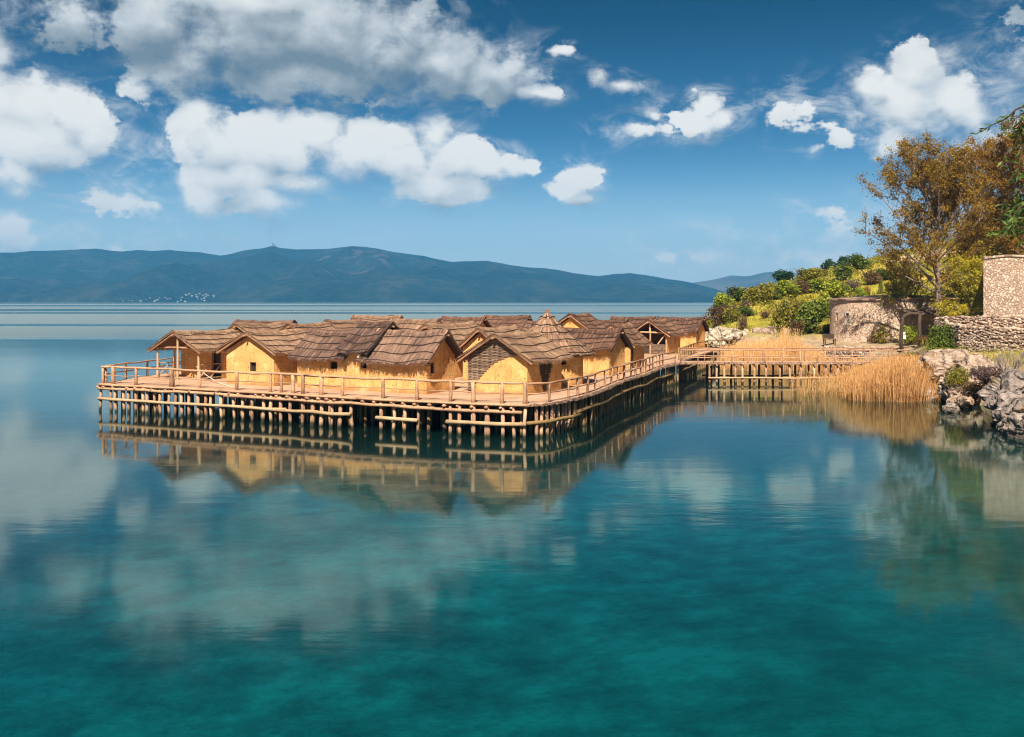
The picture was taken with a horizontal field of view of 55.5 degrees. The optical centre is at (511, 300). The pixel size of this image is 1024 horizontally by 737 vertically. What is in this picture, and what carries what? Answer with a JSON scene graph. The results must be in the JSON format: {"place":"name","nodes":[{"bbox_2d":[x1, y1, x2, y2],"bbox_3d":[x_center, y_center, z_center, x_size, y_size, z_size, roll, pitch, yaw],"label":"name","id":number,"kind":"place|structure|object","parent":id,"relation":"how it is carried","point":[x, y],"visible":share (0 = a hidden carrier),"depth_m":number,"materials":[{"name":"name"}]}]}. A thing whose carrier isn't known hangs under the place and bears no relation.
{"place":"outdoors","nodes":[
{"label":"outdoors","id":0,"kind":"place"},
{"bbox_2d":[0,246,728,302],"bbox_3d":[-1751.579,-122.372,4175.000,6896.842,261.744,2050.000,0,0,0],"label":"mountain","id":1,"kind":"structure","parent":0,"point":[348,274],"depth_m":3524.93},
{"bbox_2d":[128,293,215,301],"bbox_3d":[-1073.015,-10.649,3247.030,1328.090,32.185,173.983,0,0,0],"label":"village","id":2,"kind":"object","parent":1,"relation":"on","point":[183,297],"visible":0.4,"depth_m":3237.52,"materials":[{"name":"paint"}]},
{"bbox_2d":[0,303,1023,736],"bbox_3d":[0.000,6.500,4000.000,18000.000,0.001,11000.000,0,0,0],"label":"water","id":3,"kind":"structure","parent":0,"point":[696,555],"depth_m":24.24,"materials":[{"name":"liquid"}]},
{"bbox_2d":[96,349,716,438],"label":"stilt platform","id":4,"kind":"structure","parent":3,"relation":"in","point":[599,402],"depth_m":51.69,"materials":[{"name":"brown wood"}]},
{"bbox_2d":[104,357,180,382],"bbox_3d":[-23.518,4.402,63.154,0.543,1.164,11.222,0,0,8],"label":"log railing","id":5,"kind":"object","parent":4,"relation":"on","point":[126,370],"visible":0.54,"depth_m":61.24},
{"bbox_2d":[146,328,241,380],"bbox_3d":[-19.547,3.364,62.145,4.977,3.132,5.564,0,0,29],"label":"clay hut","id":6,"kind":"object","parent":4,"relation":"on","point":[196,347],"visible":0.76,"depth_m":61.38,"materials":[{"name":"brown wood"}]},
{"bbox_2d":[211,351,221,378],"bbox_3d":[-18.529,4.005,61.320,0.931,1.831,0.310,0,0,29],"label":"door","id":7,"kind":"structure","parent":6,"relation":"in","point":[218,357],"depth_m":61.41,"materials":[{"name":"brown wood"}]},
{"bbox_2d":[214,329,305,385],"bbox_3d":[-14.264,3.298,57.867,5.240,3.264,4.522,0,0,32],"label":"clay hut","id":8,"kind":"object","parent":4,"relation":"on","point":[258,351],"visible":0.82,"depth_m":56.43,"materials":[{"name":"yellow wood"}]},
{"bbox_2d":[228,321,292,331],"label":"clay hut","id":9,"kind":"object","parent":4,"relation":"on","point":[263,326],"visible":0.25,"depth_m":65.46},
{"bbox_2d":[230,319,297,326],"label":"clay hut","id":10,"kind":"object","parent":4,"relation":"on","point":[256,321],"visible":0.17,"depth_m":71.26,"materials":[{"name":"brown wood"}]},
{"bbox_2d":[280,321,336,333],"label":"clay hut","id":11,"kind":"object","parent":4,"relation":"on","point":[305,328],"visible":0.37,"depth_m":65.20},
{"bbox_2d":[101,366,526,403],"bbox_3d":[-11.915,4.393,51.483,27.534,1.184,0.770,0,0,25],"label":"log railing","id":12,"kind":"object","parent":4,"relation":"on","point":[171,378],"visible":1,"depth_m":50.42,"materials":[{"name":"wood"}]},
{"bbox_2d":[288,328,352,389],"bbox_3d":[-9.876,3.247,55.358,4.121,3.366,4.377,0,0,29],"label":"clay hut","id":13,"kind":"object","parent":4,"relation":"on","point":[312,352],"visible":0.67,"depth_m":54.31,"materials":[{"name":"brown wood"}]},
{"bbox_2d":[323,319,360,329],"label":"clay hut","id":14,"kind":"object","parent":4,"relation":"on","point":[344,324],"visible":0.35,"depth_m":76.68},
{"bbox_2d":[333,321,401,390],"bbox_3d":[-7.560,3.030,54.418,2.504,3.800,5.100,0,0,29],"label":"clay hut","id":15,"kind":"object","parent":4,"relation":"on","point":[362,337],"visible":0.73,"depth_m":53.02,"materials":[{"name":"brown wood"}]},
{"bbox_2d":[350,314,402,321],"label":"clay hut","id":16,"kind":"object","parent":4,"relation":"on","point":[371,318],"visible":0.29,"depth_m":84.58,"materials":[{"name":"brown wood"}]},
{"bbox_2d":[355,328,467,393],"bbox_3d":[-5.429,3.197,52.771,4.843,3.466,4.140,0,0,29],"label":"clay hut","id":17,"kind":"object","parent":4,"relation":"on","point":[429,354],"visible":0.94,"depth_m":51.76,"materials":[{"name":"brown wood"}]},
{"bbox_2d":[389,318,442,330],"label":"clay hut","id":18,"kind":"object","parent":4,"relation":"on","point":[410,324],"visible":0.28,"depth_m":72.21,"materials":[{"name":"brown wood"}]},
{"bbox_2d":[415,321,478,377],"bbox_3d":[-4.137,3.158,64.469,5.229,3.545,5.924,0,0,29],"label":"clay hut","id":19,"kind":"object","parent":4,"relation":"on","point":[460,332],"visible":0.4,"depth_m":63.34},
{"bbox_2d":[440,316,491,326],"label":"clay hut","id":20,"kind":"object","parent":4,"relation":"on","point":[482,321],"visible":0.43,"depth_m":85.95,"materials":[{"name":"brown wood"}]},
{"bbox_2d":[458,324,520,380],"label":"clay hut","id":21,"kind":"object","parent":4,"relation":"on","point":[478,334],"visible":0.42,"depth_m":58.51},
{"bbox_2d":[484,315,532,330],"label":"clay hut","id":22,"kind":"object","parent":4,"relation":"on","point":[519,321],"visible":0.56,"depth_m":90.58,"materials":[{"name":"brown wood"}]},
{"bbox_2d":[455,329,572,395],"bbox_3d":[0.200,3.267,52.488,4.861,3.325,5.164,0,0,28],"label":"clay hut","id":23,"kind":"object","parent":4,"relation":"on","point":[535,355],"visible":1,"depth_m":50.92,"materials":[{"name":"brown wood"}]},
{"bbox_2d":[524,309,595,385],"bbox_3d":[2.079,2.700,57.601,5.899,4.459,5.889,0,0,0],"label":"round hut","id":24,"kind":"object","parent":4,"relation":"on","point":[549,325],"visible":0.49,"depth_m":56.26,"materials":[{"name":"wood"}]},
{"bbox_2d":[558,312,606,328],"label":"clay hut","id":25,"kind":"object","parent":4,"relation":"on","point":[587,320],"visible":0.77,"depth_m":80.17,"materials":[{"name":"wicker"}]},
{"bbox_2d":[565,327,633,374],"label":"clay hut","id":26,"kind":"object","parent":4,"relation":"on","point":[607,346],"visible":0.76,"depth_m":64.30,"materials":[{"name":"brown wood"}]},
{"bbox_2d":[527,351,675,403],"bbox_3d":[7.095,4.428,60.604,1.302,1.112,31.860,0,0,22],"label":"log railing","id":27,"kind":"object","parent":4,"relation":"on","point":[549,392],"visible":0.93,"depth_m":55.17,"materials":[{"name":"wood"}]},
{"bbox_2d":[599,319,630,325],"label":"clay hut","id":28,"kind":"object","parent":4,"relation":"on","point":[608,322],"visible":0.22,"depth_m":86.50,"materials":[{"name":"brown wood"}]},
{"bbox_2d":[605,323,651,368],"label":"clay hut","id":29,"kind":"object","parent":4,"relation":"on","point":[639,341],"visible":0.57,"depth_m":71.08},
{"bbox_2d":[610,316,656,327],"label":"clay hut","id":30,"kind":"object","parent":4,"relation":"on","point":[635,322],"visible":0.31,"depth_m":98.57,"materials":[{"name":"brown wood"}]},
{"bbox_2d":[636,318,687,354],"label":"open hall","id":31,"kind":"structure","parent":4,"relation":"on","point":[662,335],"depth_m":89.10,"materials":[{"name":"wood"}]},
{"bbox_2d":[656,316,709,347],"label":"clay hut","id":32,"kind":"object","parent":4,"relation":"on","point":[695,329],"visible":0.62,"depth_m":99.22,"materials":[{"name":"brown wood"}]},
{"bbox_2d":[678,340,707,359],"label":"log railing","id":33,"kind":"object","parent":4,"relation":"on","point":[687,352],"visible":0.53,"depth_m":86.86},
{"bbox_2d":[716,326,827,370],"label":"reeds","id":34,"kind":"object","parent":3,"relation":"in","point":[766,344],"visible":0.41,"depth_m":91.38,"materials":[{"name":"plant"}]},
{"bbox_2d":[671,361,886,383],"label":"footbridge","id":35,"kind":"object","parent":3,"relation":"in","point":[735,377],"visible":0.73,"depth_m":76.18,"materials":[{"name":"brown wood"}]},
{"bbox_2d":[680,347,895,360],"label":"log railing","id":36,"kind":"object","parent":35,"relation":"on","point":[743,355],"visible":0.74,"depth_m":78.32,"materials":[{"name":"wood"}]},
{"bbox_2d":[680,349,909,362],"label":"log railing","id":37,"kind":"object","parent":35,"relation":"on","point":[800,357],"visible":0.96,"depth_m":76.12,"materials":[{"name":"wood"}]},
{"bbox_2d":[789,352,945,402],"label":"reeds","id":38,"kind":"object","parent":3,"relation":"in","point":[901,378],"visible":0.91,"depth_m":63.41,"materials":[{"name":"plant"}]},
{"bbox_2d":[915,386,936,400],"bbox_3d":[26.915,6.120,63.401,1.531,1.380,1.438,0,0,37],"label":"rock","id":39,"kind":"object","parent":3,"relation":"in","point":[929,392],"visible":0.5,"depth_m":62.84,"materials":[{"name":"stone"}]},
{"bbox_2d":[941,402,960,412],"bbox_3d":[25.577,6.406,56.653,1.069,0.941,0.930,0,0,-6],"label":"rock","id":40,"kind":"object","parent":3,"relation":"in","point":[948,407],"visible":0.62,"depth_m":56.37,"materials":[{"name":"grey stone"}]},
{"bbox_2d":[946,395,973,408],"bbox_3d":[27.279,6.270,59.286,2.045,1.092,1.481,0,0,-37],"label":"rock","id":41,"kind":"object","parent":3,"relation":"in","point":[962,402],"visible":0.66,"depth_m":58.78,"materials":[{"name":"stone"}]},
{"bbox_2d":[0,0,1023,282],"label":"sky","id":42,"kind":"structure","parent":0,"point":[692,141],"materials":[{"name":"blue"}]},
{"bbox_2d":[695,258,873,291],"bbox_3d":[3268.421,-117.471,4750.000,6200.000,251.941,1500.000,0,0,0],"label":"mountain","id":43,"kind":"structure","parent":0,"point":[721,284],"depth_m":4813.92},
{"bbox_2d":[708,238,1023,410],"bbox_3d":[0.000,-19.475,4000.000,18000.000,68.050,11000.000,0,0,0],"label":"ground","id":44,"kind":"structure","parent":0,"point":[814,339],"depth_m":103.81,"materials":[{"name":"plant"}]},
{"bbox_2d":[705,328,722,347],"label":"rock","id":45,"kind":"object","parent":44,"relation":"on","point":[711,331],"visible":0.36,"depth_m":105.14,"materials":[{"name":"stone"}]},
{"bbox_2d":[704,301,730,326],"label":"shrub","id":46,"kind":"object","parent":44,"relation":"on","point":[716,313],"visible":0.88,"depth_m":114.90,"materials":[{"name":"brown plant"}]},
{"bbox_2d":[711,326,729,346],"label":"rock","id":47,"kind":"object","parent":44,"relation":"on","point":[722,332],"visible":0.44,"depth_m":105.09,"materials":[{"name":"stone"}]},
{"bbox_2d":[712,292,736,308],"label":"shrub","id":48,"kind":"object","parent":44,"relation":"on","point":[724,299],"visible":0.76,"depth_m":123.61,"materials":[{"name":"green plant"}]},
{"bbox_2d":[720,307,741,323],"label":"shrub","id":49,"kind":"object","parent":44,"relation":"on","point":[731,314],"visible":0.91,"depth_m":113.10,"materials":[{"name":"green plant"}]},
{"bbox_2d":[723,327,742,343],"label":"rock","id":50,"kind":"object","parent":44,"relation":"on","point":[735,333],"visible":0.56,"depth_m":104.76,"materials":[{"name":"stone"}]},
{"bbox_2d":[726,285,746,301],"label":"shrub","id":51,"kind":"object","parent":44,"relation":"on","point":[737,293],"visible":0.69,"depth_m":128.82,"materials":[{"name":"green plant"}]},
{"bbox_2d":[736,313,748,329],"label":"shrub","id":52,"kind":"object","parent":44,"relation":"on","point":[742,323],"visible":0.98,"depth_m":106.87,"materials":[{"name":"brown plant"}]},
{"bbox_2d":[735,305,758,315],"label":"shrub","id":53,"kind":"object","parent":44,"relation":"on","point":[747,311],"visible":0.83,"depth_m":114.96,"materials":[{"name":"green plant"}]},
{"bbox_2d":[741,283,761,304],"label":"shrub","id":54,"kind":"object","parent":44,"relation":"on","point":[752,294],"visible":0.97,"depth_m":123.33,"materials":[{"name":"green plant"}]},
{"bbox_2d":[759,308,771,318],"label":"shrub","id":55,"kind":"object","parent":44,"relation":"on","point":[765,315],"visible":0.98,"depth_m":111.84,"materials":[{"name":"brown plant"}]},
{"bbox_2d":[758,281,775,303],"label":"shrub","id":56,"kind":"object","parent":44,"relation":"on","point":[767,292],"visible":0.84,"depth_m":123.82,"materials":[{"name":"green plant"}]},
{"bbox_2d":[760,326,776,333],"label":"rock","id":57,"kind":"object","parent":44,"relation":"on","point":[768,330],"visible":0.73,"depth_m":104.55,"materials":[{"name":"stone"}]},
{"bbox_2d":[772,285,783,299],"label":"shrub","id":58,"kind":"object","parent":44,"relation":"on","point":[778,293],"visible":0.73,"depth_m":126.15,"materials":[{"name":"green plant"}]},
{"bbox_2d":[771,268,795,282],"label":"shrub","id":59,"kind":"object","parent":44,"relation":"on","point":[778,274],"visible":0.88,"depth_m":160.09,"materials":[{"name":"green plant"}]},
{"bbox_2d":[768,297,801,330],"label":"shrub","id":60,"kind":"object","parent":44,"relation":"on","point":[785,313],"visible":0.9,"depth_m":104.67,"materials":[{"name":"green plant"}]},
{"bbox_2d":[774,278,800,296],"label":"shrub","id":61,"kind":"object","parent":44,"relation":"on","point":[785,286],"visible":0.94,"depth_m":126.26,"materials":[{"name":"green plant"}]},
{"bbox_2d":[786,318,807,334],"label":"shrub","id":62,"kind":"object","parent":44,"relation":"on","point":[793,326],"visible":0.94,"depth_m":102.87,"materials":[{"name":"brown plant"}]},
{"bbox_2d":[795,280,810,294],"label":"shrub","id":63,"kind":"object","parent":44,"relation":"on","point":[804,287],"visible":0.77,"depth_m":127.23,"materials":[{"name":"brown plant"}]},
{"bbox_2d":[795,267,821,281],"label":"shrub","id":64,"kind":"object","parent":44,"relation":"on","point":[806,274],"visible":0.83,"depth_m":138.34,"materials":[{"name":"green plant"}]},
{"bbox_2d":[794,299,829,333],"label":"shrub","id":65,"kind":"object","parent":44,"relation":"on","point":[810,316],"visible":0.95,"depth_m":103.14,"materials":[{"name":"green plant"}]},
{"bbox_2d":[806,277,825,292],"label":"shrub","id":66,"kind":"object","parent":44,"relation":"on","point":[815,284],"visible":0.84,"depth_m":126.77,"materials":[{"name":"green plant"}]},
{"bbox_2d":[814,323,829,333],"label":"shrub","id":67,"kind":"object","parent":44,"relation":"on","point":[824,329],"visible":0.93,"depth_m":102.62,"materials":[{"name":"green plant"}]},
{"bbox_2d":[817,291,834,320],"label":"shrub","id":68,"kind":"object","parent":44,"relation":"on","point":[822,300],"visible":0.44,"depth_m":109.54,"materials":[{"name":"green plant"}]},
{"bbox_2d":[820,258,835,269],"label":"shrub","id":69,"kind":"object","parent":44,"relation":"on","point":[827,263],"visible":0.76,"depth_m":167.12,"materials":[{"name":"green plant"}]},
{"bbox_2d":[819,277,853,297],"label":"shrub","id":70,"kind":"object","parent":44,"relation":"on","point":[835,288],"visible":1,"depth_m":122.45,"materials":[{"name":"green plant"}]},
{"bbox_2d":[832,262,854,280],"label":"shrub","id":71,"kind":"object","parent":44,"relation":"on","point":[842,270],"visible":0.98,"depth_m":133.63,"materials":[{"name":"green plant"}]},
{"bbox_2d":[842,277,861,294],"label":"shrub","id":72,"kind":"object","parent":44,"relation":"on","point":[852,284],"visible":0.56,"depth_m":124.73,"materials":[{"name":"brown plant"}]},
{"bbox_2d":[707,238,999,320],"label":"undergrowth","id":73,"kind":"object","parent":44,"relation":"on","point":[784,298],"visible":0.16,"depth_m":125.83,"materials":[{"name":"green plant"}]},
{"bbox_2d":[821,345,897,360],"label":"retaining wall","id":74,"kind":"structure","parent":44,"relation":"on","point":[838,353],"depth_m":89.42,"materials":[{"name":"stone"}]},
{"bbox_2d":[845,252,874,269],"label":"shrub","id":75,"kind":"object","parent":44,"relation":"on","point":[859,261],"visible":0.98,"depth_m":142.19,"materials":[{"name":"green plant"}]},
{"bbox_2d":[855,285,867,295],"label":"shrub","id":76,"kind":"object","parent":44,"relation":"on","point":[859,290],"visible":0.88,"depth_m":117.75,"materials":[{"name":"green plant"}]},
{"bbox_2d":[859,269,883,284],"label":"shrub","id":77,"kind":"object","parent":44,"relation":"on","point":[871,278],"visible":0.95,"depth_m":127.30,"materials":[{"name":"brown plant"}]},
{"bbox_2d":[873,324,892,343],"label":"bush","id":78,"kind":"object","parent":44,"relation":"on","point":[883,331],"visible":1,"depth_m":91.44,"materials":[{"name":"green plant"}]},
{"bbox_2d":[875,268,891,279],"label":"shrub","id":79,"kind":"object","parent":44,"relation":"on","point":[882,273],"visible":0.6,"depth_m":128.72,"materials":[{"name":"green plant"}]},
{"bbox_2d":[828,294,960,342],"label":"stone house","id":80,"kind":"structure","parent":44,"relation":"on","point":[854,319],"depth_m":94.19,"materials":[{"name":"stone"}]},
{"bbox_2d":[876,266,935,316],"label":"willow tree","id":81,"kind":"object","parent":44,"relation":"on","point":[902,284],"visible":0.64,"depth_m":94.10,"materials":[{"name":"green plant"}]},
{"bbox_2d":[897,325,917,345],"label":"bush","id":82,"kind":"object","parent":44,"relation":"on","point":[909,335],"visible":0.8,"depth_m":87.75,"materials":[{"name":"green plant"}]},
{"bbox_2d":[899,312,921,351],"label":"log gateway","id":83,"kind":"object","parent":44,"relation":"on","point":[902,318],"visible":0.82,"depth_m":83.88,"materials":[{"name":"brown wood"}]},
{"bbox_2d":[915,335,928,346],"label":"bush","id":84,"kind":"object","parent":44,"relation":"on","point":[918,340],"visible":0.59,"depth_m":79.89,"materials":[{"name":"brown plant"}]},
{"bbox_2d":[851,129,1000,316],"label":"tall tree","id":85,"kind":"object","parent":44,"relation":"on","point":[952,191],"visible":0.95,"depth_m":85.70,"materials":[{"name":"brown plant"}]},
{"bbox_2d":[898,308,973,338],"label":"porch","id":86,"kind":"object","parent":44,"relation":"on","point":[928,312],"visible":0.23,"depth_m":91.10,"materials":[{"name":"brown wood"}]},
{"bbox_2d":[926,320,955,352],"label":"bush","id":87,"kind":"object","parent":44,"relation":"on","point":[941,338],"visible":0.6,"depth_m":67.88,"materials":[{"name":"green plant"}]},
{"bbox_2d":[916,348,970,383],"bbox_3d":[29.025,4.483,64.228,4.533,2.679,4.066,0,0,-12],"label":"rock","id":88,"kind":"object","parent":44,"relation":"on","point":[946,358],"visible":0.46,"depth_m":62.98,"materials":[{"name":"stone"}]},
{"bbox_2d":[937,373,981,404],"bbox_3d":[28.177,5.675,61.030,2.495,2.640,3.267,0,0,58],"label":"rock","id":89,"kind":"object","parent":44,"relation":"on","point":[945,393],"visible":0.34,"depth_m":60.36,"materials":[{"name":"stone"}]},
{"bbox_2d":[943,364,969,386],"bbox_3d":[27.493,4.755,60.030,1.782,1.715,1.602,0,0,0],"label":"bush","id":90,"kind":"object","parent":89,"relation":"on","point":[957,375],"visible":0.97,"depth_m":59.77,"materials":[{"name":"green plant"}]},
{"bbox_2d":[926,246,1001,316],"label":"bush","id":91,"kind":"object","parent":44,"relation":"on","point":[972,275],"visible":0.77,"depth_m":82.64,"materials":[{"name":"green plant"}]},
{"bbox_2d":[958,304,969,315],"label":"bush","id":92,"kind":"object","parent":44,"relation":"on","point":[963,309],"visible":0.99,"depth_m":76.90,"materials":[{"name":"yellow plant"}]},
{"bbox_2d":[959,381,985,401],"bbox_3d":[27.132,5.311,56.986,1.967,1.212,1.803,0,0,0],"label":"bush","id":93,"kind":"object","parent":44,"relation":"on","point":[972,389],"visible":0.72,"depth_m":56.90,"materials":[{"name":"brown plant"}]},
{"bbox_2d":[958,353,996,383],"bbox_3d":[29.744,4.377,62.657,2.718,2.052,2.453,0,0,6],"label":"rock","id":94,"kind":"object","parent":44,"relation":"on","point":[974,360],"visible":0.41,"depth_m":61.98,"materials":[{"name":"stone"}]},
{"bbox_2d":[932,314,1023,333],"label":"retaining wall","id":95,"kind":"structure","parent":44,"relation":"on","point":[1001,322],"depth_m":69.30,"materials":[{"name":"stone"}]},
{"bbox_2d":[950,207,1010,254],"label":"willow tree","id":96,"kind":"object","parent":44,"relation":"on","point":[968,221],"visible":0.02,"depth_m":107.90,"materials":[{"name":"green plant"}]},
{"bbox_2d":[944,319,1023,351],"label":"retaining wall","id":97,"kind":"structure","parent":44,"relation":"on","point":[989,338],"depth_m":64.77,"materials":[{"name":"stone"}]},
{"bbox_2d":[945,129,1023,263],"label":"tall tree","id":98,"kind":"object","parent":44,"relation":"on","point":[986,148],"visible":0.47,"depth_m":97.34,"materials":[{"name":"brown plant"}]},
{"bbox_2d":[970,105,1023,246],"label":"olive tree","id":99,"kind":"object","parent":44,"relation":"on","point":[1012,210],"visible":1,"depth_m":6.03,"materials":[{"name":"green plant"}]},
{"bbox_2d":[977,368,1023,410],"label":"rock","id":100,"kind":"object","parent":44,"relation":"on","point":[1010,379],"visible":0.61,"depth_m":53.07,"materials":[{"name":"grey stone"}]},
{"bbox_2d":[967,364,1003,384],"bbox_3d":[27.069,4.227,55.474,1.952,1.183,1.971,0,0,44],"label":"bush","id":101,"kind":"object","parent":100,"relation":"on","point":[983,375],"visible":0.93,"depth_m":55.25,"materials":[{"name":"purple plant"}]},
{"bbox_2d":[978,208,1023,255],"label":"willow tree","id":102,"kind":"object","parent":44,"relation":"on","point":[998,248],"visible":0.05,"depth_m":99.28,"materials":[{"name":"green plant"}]},
{"bbox_2d":[979,108,1023,255],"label":"tall tree","id":103,"kind":"object","parent":44,"relation":"on","point":[1014,166],"visible":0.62,"depth_m":92.71,"materials":[{"name":"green plant"}]},
{"bbox_2d":[982,255,1023,316],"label":"stone building","id":104,"kind":"structure","parent":44,"relation":"on","point":[1003,285],"depth_m":72.80,"materials":[{"name":"stone"}]},
{"bbox_2d":[988,344,1023,372],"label":"bare bush","id":105,"kind":"object","parent":44,"relation":"on","point":[999,362],"visible":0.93,"depth_m":58.87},
{"bbox_2d":[989,390,1023,425],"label":"rock","id":106,"kind":"object","parent":44,"relation":"on","point":[1003,404],"visible":0.67,"depth_m":49.66,"materials":[{"name":"grey stone"}]},
{"bbox_2d":[1001,412,1023,438],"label":"rock","id":107,"kind":"object","parent":44,"relation":"on","point":[1012,423],"visible":0.84,"depth_m":46.27,"materials":[{"name":"grey stone"}]},
{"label":"landing jetty","id":108,"kind":"object","parent":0,"visible":0},
{"bbox_2d":[708,339,735,349],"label":"log railing","id":109,"kind":"object","parent":108,"relation":"on","point":[729,344],"visible":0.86,"depth_m":95.98,"materials":[{"name":"brown wood"}]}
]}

